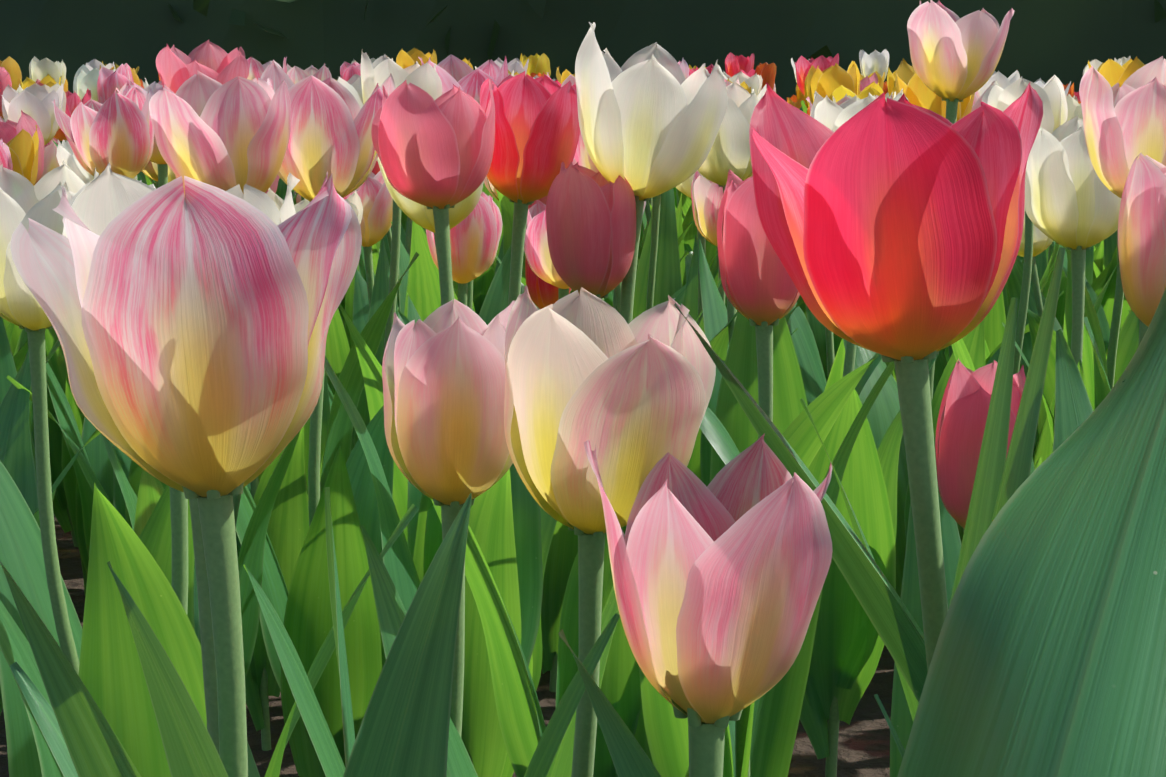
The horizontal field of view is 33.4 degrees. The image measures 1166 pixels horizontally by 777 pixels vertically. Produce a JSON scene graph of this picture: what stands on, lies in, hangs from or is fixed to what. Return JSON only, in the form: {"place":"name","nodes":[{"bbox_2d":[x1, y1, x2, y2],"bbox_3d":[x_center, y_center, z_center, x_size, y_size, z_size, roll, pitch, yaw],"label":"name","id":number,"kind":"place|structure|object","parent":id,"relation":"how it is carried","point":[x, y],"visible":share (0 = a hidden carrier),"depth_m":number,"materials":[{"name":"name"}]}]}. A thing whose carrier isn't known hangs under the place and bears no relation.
{"place":"outdoors","nodes":[
{"label":"outdoors","id":0,"kind":"place"},
{"bbox_2d":[0,515,894,776],"bbox_3d":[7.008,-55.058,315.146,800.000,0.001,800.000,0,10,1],"label":"soil","id":1,"kind":"structure","parent":0,"point":[864,743],"depth_m":1.45,"materials":[{"name":"brown soil"}]},
{"bbox_2d":[0,56,21,120],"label":"tulip","id":2,"kind":"object","parent":1,"relation":"on","point":[9,64],"visible":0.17,"depth_m":3.48,"materials":[{"name":"yellow plant"}]},
{"bbox_2d":[0,110,43,355],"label":"tulip","id":3,"kind":"object","parent":1,"relation":"on","point":[9,130],"visible":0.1,"depth_m":2.14,"materials":[{"name":"pink plant"}]},
{"bbox_2d":[0,138,60,481],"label":"tulip","id":4,"kind":"object","parent":1,"relation":"on","point":[7,366],"visible":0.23,"depth_m":1.54,"materials":[{"name":"green plant"}]},
{"bbox_2d":[1,83,63,145],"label":"tulip","id":5,"kind":"object","parent":1,"relation":"on","point":[34,102],"visible":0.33,"depth_m":2.45,"materials":[{"name":"white plant"}]},
{"bbox_2d":[0,125,77,546],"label":"tulip","id":6,"kind":"object","parent":1,"relation":"on","point":[23,145],"visible":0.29,"depth_m":1.93,"materials":[{"name":"green plant"}]},
{"bbox_2d":[10,662,77,776],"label":"tulip leaf","id":7,"kind":"object","parent":1,"relation":"on","point":[42,711],"visible":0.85,"depth_m":0.50,"materials":[{"name":"green plant"}]},
{"bbox_2d":[29,56,65,84],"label":"tulip","id":8,"kind":"object","parent":1,"relation":"on","point":[40,70],"visible":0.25,"depth_m":3.69,"materials":[{"name":"white plant"}]},
{"bbox_2d":[40,142,59,178],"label":"tulip","id":9,"kind":"object","parent":1,"relation":"on","point":[50,159],"visible":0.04,"depth_m":2.40,"materials":[{"name":"pink plant"}]},
{"bbox_2d":[0,350,100,714],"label":"tulip leaf","id":10,"kind":"object","parent":1,"relation":"on","point":[16,457],"visible":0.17,"depth_m":1.35,"materials":[{"name":"green plant"}]},
{"bbox_2d":[0,561,140,776],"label":"tulip leaf","id":11,"kind":"object","parent":1,"relation":"on","point":[95,747],"visible":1,"depth_m":0.47,"materials":[{"name":"green plant"}]},
{"bbox_2d":[54,89,90,143],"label":"tulip","id":12,"kind":"object","parent":1,"relation":"on","point":[73,100],"visible":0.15,"depth_m":2.77,"materials":[{"name":"pink plant"}]},
{"bbox_2d":[6,375,166,502],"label":"tulip","id":13,"kind":"object","parent":1,"relation":"on","point":[89,474],"depth_m":1.36,"materials":[{"name":"green plant"}]},
{"bbox_2d":[45,140,136,392],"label":"tulip","id":14,"kind":"object","parent":1,"relation":"on","point":[65,154],"visible":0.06,"depth_m":1.78,"materials":[{"name":"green plant"}]},
{"bbox_2d":[73,64,115,101],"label":"tulip","id":15,"kind":"object","parent":1,"relation":"on","point":[85,78],"visible":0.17,"depth_m":2.81,"materials":[{"name":"white plant"}]},
{"bbox_2d":[0,161,199,776],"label":"tulip","id":16,"kind":"object","parent":1,"relation":"on","point":[29,559],"visible":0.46,"depth_m":0.94,"materials":[{"name":"green plant"}]},
{"bbox_2d":[46,87,153,573],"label":"tulip","id":17,"kind":"object","parent":1,"relation":"on","point":[115,129],"visible":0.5,"depth_m":1.49,"materials":[{"name":"pink plant"}]},
{"bbox_2d":[61,180,155,595],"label":"tulip","id":18,"kind":"object","parent":1,"relation":"on","point":[69,480],"visible":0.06,"depth_m":1.70,"materials":[{"name":"green plant"}]},
{"bbox_2d":[97,63,133,103],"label":"tulip","id":19,"kind":"object","parent":1,"relation":"on","point":[109,81],"visible":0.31,"depth_m":2.35,"materials":[{"name":"pink plant"}]},
{"bbox_2d":[122,81,167,187],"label":"tulip","id":20,"kind":"object","parent":1,"relation":"on","point":[158,160],"visible":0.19,"depth_m":1.84,"materials":[{"name":"green plant"}]},
{"bbox_2d":[113,175,184,527],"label":"tulip","id":21,"kind":"object","parent":1,"relation":"on","point":[132,469],"visible":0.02,"depth_m":1.46,"materials":[{"name":"green plant"}]},
{"bbox_2d":[107,561,227,776],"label":"tulip leaf","id":22,"kind":"object","parent":1,"relation":"on","point":[190,749],"visible":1,"depth_m":0.45,"materials":[{"name":"green plant"}]},
{"bbox_2d":[58,162,299,776],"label":"tulip","id":23,"kind":"object","parent":1,"relation":"on","point":[102,200],"visible":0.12,"depth_m":0.55,"materials":[{"name":"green plant"}]},
{"bbox_2d":[101,70,299,680],"bbox_3d":[-0.222,0.063,1.128,0.128,0.489,0.089,0,10,1],"label":"tulip","id":24,"kind":"object","parent":1,"relation":"on","point":[230,134],"visible":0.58,"depth_m":1.07,"materials":[{"name":"pink plant"}]},
{"bbox_2d":[156,40,248,92],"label":"tulip","id":25,"kind":"object","parent":1,"relation":"on","point":[177,68],"visible":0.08,"depth_m":1.57,"materials":[{"name":"pink plant"}]},
{"bbox_2d":[0,482,418,776],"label":"tulip leaf","id":26,"kind":"object","parent":1,"relation":"on","point":[111,675],"visible":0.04,"depth_m":0.78,"materials":[{"name":"green plant"}]},
{"bbox_2d":[247,57,286,80],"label":"tulip","id":27,"kind":"object","parent":1,"relation":"on","point":[257,68],"visible":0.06,"depth_m":2.81,"materials":[{"name":"pink plant"}]},
{"bbox_2d":[235,426,308,750],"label":"tulip leaf","id":28,"kind":"object","parent":1,"relation":"on","point":[288,528],"visible":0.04,"depth_m":1.37,"materials":[{"name":"green plant"}]},
{"bbox_2d":[287,63,331,83],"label":"tulip","id":29,"kind":"object","parent":1,"relation":"on","point":[296,74],"visible":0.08,"depth_m":2.99,"materials":[{"name":"pink plant"}]},
{"bbox_2d":[10,172,619,776],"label":"tulip","id":30,"kind":"object","parent":1,"relation":"on","point":[192,326],"visible":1,"depth_m":0.44,"materials":[{"name":"pink plant"}]},
{"bbox_2d":[235,60,395,776],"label":"tulip","id":31,"kind":"object","parent":1,"relation":"on","point":[331,125],"visible":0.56,"depth_m":1.19,"materials":[{"name":"green plant"}]},
{"bbox_2d":[301,196,349,394],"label":"tulip","id":32,"kind":"object","parent":1,"relation":"on","point":[337,348],"visible":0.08,"depth_m":1.77,"materials":[{"name":"green plant"}]},
{"bbox_2d":[258,188,418,496],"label":"tulip","id":33,"kind":"object","parent":1,"relation":"on","point":[337,429],"visible":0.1,"depth_m":1.43,"materials":[{"name":"green plant"}]},
{"bbox_2d":[325,487,354,765],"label":"tulip leaf","id":34,"kind":"object","parent":1,"relation":"on","point":[346,702],"visible":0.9,"depth_m":0.52,"materials":[{"name":"green plant"}]},
{"bbox_2d":[340,62,360,80],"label":"tulip","id":35,"kind":"object","parent":1,"relation":"on","point":[348,71],"visible":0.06,"depth_m":2.82,"materials":[{"name":"pink plant"}]},
{"bbox_2d":[337,74,391,253],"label":"tulip","id":36,"kind":"object","parent":1,"relation":"on","point":[353,84],"visible":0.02,"depth_m":2.27,"materials":[{"name":"white plant"}]},
{"bbox_2d":[345,161,404,349],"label":"tulip","id":37,"kind":"object","parent":1,"relation":"on","point":[349,295],"depth_m":2.09,"materials":[{"name":"green plant"}]},
{"bbox_2d":[328,51,441,451],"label":"tulip","id":38,"kind":"object","parent":1,"relation":"on","point":[424,77],"visible":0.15,"depth_m":1.56,"materials":[{"name":"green plant"}]},
{"bbox_2d":[344,170,456,441],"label":"tulip","id":39,"kind":"object","parent":1,"relation":"on","point":[376,198],"visible":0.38,"depth_m":1.72,"materials":[{"name":"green plant"}]},
{"bbox_2d":[343,493,471,776],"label":"tulip leaf","id":40,"kind":"object","parent":1,"relation":"on","point":[404,729],"visible":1,"depth_m":0.47,"materials":[{"name":"green plant"}]},
{"bbox_2d":[339,157,483,543],"bbox_3d":[-0.065,0.040,1.317,0.160,0.470,0.115,-4,13,5],"label":"tulip","id":41,"kind":"object","parent":1,"relation":"on","point":[423,217],"visible":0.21,"depth_m":1.27,"materials":[{"name":"green plant"}]},
{"bbox_2d":[396,48,436,68],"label":"tulip","id":42,"kind":"object","parent":1,"relation":"on","point":[404,59],"visible":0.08,"depth_m":3.31,"materials":[{"name":"yellow plant"}]},
{"bbox_2d":[358,217,502,310],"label":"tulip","id":43,"kind":"object","parent":1,"relation":"on","point":[361,265],"depth_m":2.00,"materials":[{"name":"green plant"}]},
{"bbox_2d":[243,299,619,776],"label":"tulip","id":44,"kind":"object","parent":1,"relation":"on","point":[443,372],"visible":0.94,"depth_m":0.66,"materials":[{"name":"pink plant"}]},
{"bbox_2d":[324,79,542,776],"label":"tulip","id":45,"kind":"object","parent":1,"relation":"on","point":[436,155],"visible":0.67,"depth_m":1.09,"materials":[{"name":"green plant"}]},
{"bbox_2d":[391,54,535,321],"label":"tulip","id":46,"kind":"object","parent":1,"relation":"on","point":[420,284],"visible":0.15,"depth_m":1.62,"materials":[{"name":"green plant"}]},
{"bbox_2d":[426,192,502,305],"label":"tulip","id":47,"kind":"object","parent":1,"relation":"on","point":[475,234],"visible":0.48,"depth_m":1.39,"materials":[{"name":"pink plant"}]},
{"bbox_2d":[473,188,502,314],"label":"tulip","id":48,"kind":"object","parent":1,"relation":"on","point":[482,283],"depth_m":2.54,"materials":[{"name":"green plant"}]},
{"bbox_2d":[397,71,579,776],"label":"tulip","id":49,"kind":"object","parent":1,"relation":"on","point":[537,131],"visible":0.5,"depth_m":1.12,"materials":[{"name":"pink plant"}]},
{"bbox_2d":[496,189,573,292],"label":"tulip","id":50,"kind":"object","parent":1,"relation":"on","point":[507,208],"visible":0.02,"depth_m":1.87,"materials":[{"name":"green plant"}]},
{"bbox_2d":[431,161,639,776],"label":"tulip","id":51,"kind":"object","parent":1,"relation":"on","point":[591,224],"visible":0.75,"depth_m":0.99,"materials":[{"name":"green plant"}]},
{"bbox_2d":[520,53,550,75],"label":"tulip","id":52,"kind":"object","parent":1,"relation":"on","point":[537,63],"visible":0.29,"depth_m":4.31,"materials":[{"name":"yellow plant"}]},
{"bbox_2d":[360,285,726,776],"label":"tulip","id":53,"kind":"object","parent":1,"relation":"on","point":[631,400],"visible":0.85,"depth_m":0.59,"materials":[{"name":"beige plant"}]},
{"bbox_2d":[525,256,570,308],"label":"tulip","id":54,"kind":"object","parent":1,"relation":"on","point":[542,293],"visible":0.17,"depth_m":1.53,"materials":[{"name":"red plant"}]},
{"bbox_2d":[524,200,577,691],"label":"tulip","id":55,"kind":"object","parent":1,"relation":"on","point":[563,551],"visible":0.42,"depth_m":1.49,"materials":[{"name":"green plant"}]},
{"bbox_2d":[0,0,1165,101],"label":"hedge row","id":56,"kind":"object","parent":1,"relation":"on","point":[1064,41],"visible":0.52,"depth_m":5.71,"materials":[{"name":"green plant"}]},
{"bbox_2d":[558,629,660,776],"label":"tulip leaf","id":57,"kind":"object","parent":1,"relation":"on","point":[629,756],"visible":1,"depth_m":0.44,"materials":[{"name":"green plant"}]},
{"bbox_2d":[604,285,685,309],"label":"leaf","id":58,"kind":"object","parent":1,"relation":"on","point":[678,295],"depth_m":1.88,"materials":[{"name":"green plant"}]},
{"bbox_2d":[572,131,737,479],"bbox_3d":[0.073,0.003,1.552,0.182,0.461,0.121,6,12,32],"label":"tulip","id":59,"kind":"object","parent":1,"relation":"on","point":[719,341],"visible":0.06,"depth_m":1.50,"materials":[{"name":"green plant"}]},
{"bbox_2d":[611,189,725,319],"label":"tulip leaf","id":60,"kind":"object","parent":1,"relation":"on","point":[658,278],"visible":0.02,"depth_m":1.90,"materials":[{"name":"green plant"}]},
{"bbox_2d":[636,193,717,286],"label":"tulip leaf","id":61,"kind":"object","parent":1,"relation":"on","point":[679,232],"visible":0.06,"depth_m":2.36,"materials":[{"name":"green plant"}]},
{"bbox_2d":[642,59,717,284],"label":"tulip","id":62,"kind":"object","parent":1,"relation":"on","point":[689,237],"visible":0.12,"depth_m":2.42,"materials":[{"name":"green plant"}]},
{"bbox_2d":[584,433,832,776],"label":"tulip","id":63,"kind":"object","parent":1,"relation":"on","point":[719,580],"visible":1,"depth_m":0.43,"materials":[{"name":"pink plant"}]},
{"bbox_2d":[677,70,762,216],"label":"tulip","id":64,"kind":"object","parent":1,"relation":"on","point":[754,82],"visible":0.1,"depth_m":2.85,"materials":[{"name":"white plant"}]},
{"bbox_2d":[575,22,878,776],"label":"tulip","id":65,"kind":"object","parent":1,"relation":"on","point":[650,117],"visible":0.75,"depth_m":0.97,"materials":[{"name":"white plant"}]},
{"bbox_2d":[676,173,802,325],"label":"tulip","id":66,"kind":"object","parent":1,"relation":"on","point":[692,300],"visible":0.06,"depth_m":1.80,"materials":[{"name":"green plant"}]},
{"bbox_2d":[725,52,754,76],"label":"tulip","id":67,"kind":"object","parent":1,"relation":"on","point":[734,64],"visible":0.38,"depth_m":4.35,"materials":[{"name":"pink plant"}]},
{"bbox_2d":[691,170,797,334],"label":"tulip","id":68,"kind":"object","parent":1,"relation":"on","point":[706,196],"visible":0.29,"depth_m":1.65,"materials":[{"name":"pink plant"}]},
{"bbox_2d":[623,169,894,776],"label":"tulip","id":69,"kind":"object","parent":1,"relation":"on","point":[761,291],"visible":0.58,"depth_m":0.96,"materials":[{"name":"green plant"}]},
{"bbox_2d":[754,62,776,89],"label":"tulip","id":70,"kind":"object","parent":1,"relation":"on","point":[766,71],"visible":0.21,"depth_m":3.71,"materials":[{"name":"orange plant"}]},
{"bbox_2d":[698,80,881,486],"bbox_3d":[0.135,0.012,1.449,0.159,0.478,0.147,4,11,23],"label":"tulip","id":71,"kind":"object","parent":1,"relation":"on","point":[730,149],"visible":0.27,"depth_m":1.42,"materials":[{"name":"green plant"}]},
{"bbox_2d":[674,303,927,702],"bbox_3d":[0.113,0.181,0.557,0.178,0.416,0.051,0,10,1],"label":"tulip leaf","id":72,"kind":"object","parent":1,"relation":"on","point":[896,626],"visible":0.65,"depth_m":0.54,"materials":[{"name":"green plant"}]},
{"bbox_2d":[785,302,844,404],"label":"tulip leaf","id":73,"kind":"object","parent":1,"relation":"on","point":[816,383],"depth_m":1.78,"materials":[{"name":"green plant"}]},
{"bbox_2d":[795,54,838,95],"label":"tulip","id":74,"kind":"object","parent":1,"relation":"on","point":[803,65],"visible":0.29,"depth_m":3.54,"materials":[{"name":"pink plant"}]},
{"bbox_2d":[700,88,937,776],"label":"tulip","id":75,"kind":"object","parent":1,"relation":"on","point":[848,645],"visible":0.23,"depth_m":1.31,"materials":[{"name":"green plant"}]},
{"bbox_2d":[807,61,860,104],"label":"tulip","id":76,"kind":"object","parent":1,"relation":"on","point":[827,81],"visible":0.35,"depth_m":2.56,"materials":[{"name":"yellow plant"}]},
{"bbox_2d":[805,92,892,373],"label":"tulip","id":77,"kind":"object","parent":1,"relation":"on","point":[817,327],"depth_m":2.13,"materials":[{"name":"green plant"}]},
{"bbox_2d":[800,398,918,721],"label":"tulip leaf","id":78,"kind":"object","parent":1,"relation":"on","point":[912,701],"visible":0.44,"depth_m":0.63,"materials":[{"name":"green plant"}]},
{"bbox_2d":[830,80,895,101],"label":"tulip","id":79,"kind":"object","parent":1,"relation":"on","point":[873,88],"visible":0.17,"depth_m":2.54,"materials":[{"name":"yellow plant"}]},
{"bbox_2d":[859,49,888,79],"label":"tulip","id":80,"kind":"object","parent":1,"relation":"on","point":[874,61],"visible":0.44,"depth_m":4.24,"materials":[{"name":"white plant"}]},
{"bbox_2d":[874,694,904,757],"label":"tulip leaf","id":81,"kind":"object","parent":1,"relation":"on","point":[894,734],"visible":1,"depth_m":0.46,"materials":[{"name":"green plant"}]},
{"bbox_2d":[749,82,1042,669],"bbox_3d":[0.106,0.165,0.538,0.124,0.494,0.103,-6,12,-32],"label":"tulip","id":82,"kind":"object","parent":1,"relation":"on","point":[893,229],"visible":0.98,"depth_m":0.47,"materials":[{"name":"red plant"}]},
{"bbox_2d":[843,0,1013,596],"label":"tulip","id":83,"kind":"object","parent":1,"relation":"on","point":[955,58],"visible":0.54,"depth_m":1.42,"materials":[{"name":"green plant"}]},
{"bbox_2d":[895,58,1008,395],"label":"tulip","id":84,"kind":"object","parent":1,"relation":"on","point":[917,91],"visible":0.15,"depth_m":1.76,"materials":[{"name":"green plant"}]},
{"bbox_2d":[890,359,1041,776],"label":"tulip","id":85,"kind":"object","parent":1,"relation":"on","point":[962,415],"visible":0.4,"depth_m":0.84,"materials":[{"name":"pink plant"}]},
{"bbox_2d":[949,297,1016,606],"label":"tulip leaf","id":86,"kind":"object","parent":1,"relation":"on","point":[990,467],"visible":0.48,"depth_m":0.56,"materials":[{"name":"green plant"}]},
{"bbox_2d":[979,70,1019,94],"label":"tulip","id":87,"kind":"object","parent":1,"relation":"on","point":[1003,82],"visible":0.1,"depth_m":3.06,"materials":[{"name":"white plant"}]},
{"bbox_2d":[991,247,1064,522],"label":"tulip leaf","id":88,"kind":"object","parent":1,"relation":"on","point":[1016,471],"visible":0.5,"depth_m":0.53,"materials":[{"name":"green plant"}]},
{"bbox_2d":[897,288,1165,776],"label":"tulip leaf","id":89,"kind":"object","parent":1,"relation":"on","point":[1048,658],"visible":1,"depth_m":0.45,"materials":[{"name":"green plant"}]},
{"bbox_2d":[1009,243,1058,453],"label":"tulip leaf","id":90,"kind":"object","parent":1,"relation":"on","point":[1044,269],"visible":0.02,"depth_m":1.96,"materials":[{"name":"green plant"}]},
{"bbox_2d":[1007,208,1062,445],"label":"tulip","id":91,"kind":"object","parent":1,"relation":"on","point":[1042,242],"visible":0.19,"depth_m":1.82,"materials":[{"name":"green plant"}]},
{"bbox_2d":[951,115,1120,454],"bbox_3d":[0.319,0.064,1.203,0.159,0.462,0.131,-5,11,-27],"label":"tulip","id":92,"kind":"object","parent":1,"relation":"on","point":[1072,202],"visible":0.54,"depth_m":1.12,"materials":[{"name":"white plant"}]},
{"bbox_2d":[982,75,1118,465],"bbox_3d":[0.372,-0.019,1.619,0.142,0.480,0.094,4,11,21],"label":"tulip","id":93,"kind":"object","parent":1,"relation":"on","point":[1051,94],"visible":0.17,"depth_m":1.59,"materials":[{"name":"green plant"}]},
{"bbox_2d":[1006,94,1110,329],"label":"tulip","id":94,"kind":"object","parent":1,"relation":"on","point":[1074,110],"visible":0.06,"depth_m":2.11,"materials":[{"name":"green plant"}]},
{"bbox_2d":[1002,250,1139,442],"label":"tulip leaf","id":95,"kind":"object","parent":1,"relation":"on","point":[1123,345],"visible":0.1,"depth_m":1.55,"materials":[{"name":"green plant"}]},
{"bbox_2d":[1052,241,1130,331],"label":"tulip leaf","id":96,"kind":"object","parent":1,"relation":"on","point":[1107,303],"visible":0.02,"depth_m":2.04,"materials":[{"name":"green plant"}]},
{"bbox_2d":[1067,230,1118,359],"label":"tulip leaf","id":97,"kind":"object","parent":1,"relation":"on","point":[1103,323],"depth_m":1.95,"materials":[{"name":"green plant"}]},
{"bbox_2d":[1084,317,1110,392],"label":"leaf","id":98,"kind":"object","parent":1,"relation":"on","point":[1099,359],"visible":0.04,"depth_m":1.35,"materials":[{"name":"green plant"}]},
{"bbox_2d":[1053,152,1165,451],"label":"tulip","id":99,"kind":"object","parent":1,"relation":"on","point":[1142,237],"visible":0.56,"depth_m":0.83,"materials":[{"name":"pink plant"}]},
{"bbox_2d":[1088,56,1144,269],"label":"tulip","id":100,"kind":"object","parent":1,"relation":"on","point":[1111,72],"visible":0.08,"depth_m":2.42,"materials":[{"name":"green plant"}]},
{"bbox_2d":[1079,56,1165,346],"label":"tulip","id":101,"kind":"object","parent":1,"relation":"on","point":[1124,124],"visible":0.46,"depth_m":0.91,"materials":[{"name":"pink plant"}]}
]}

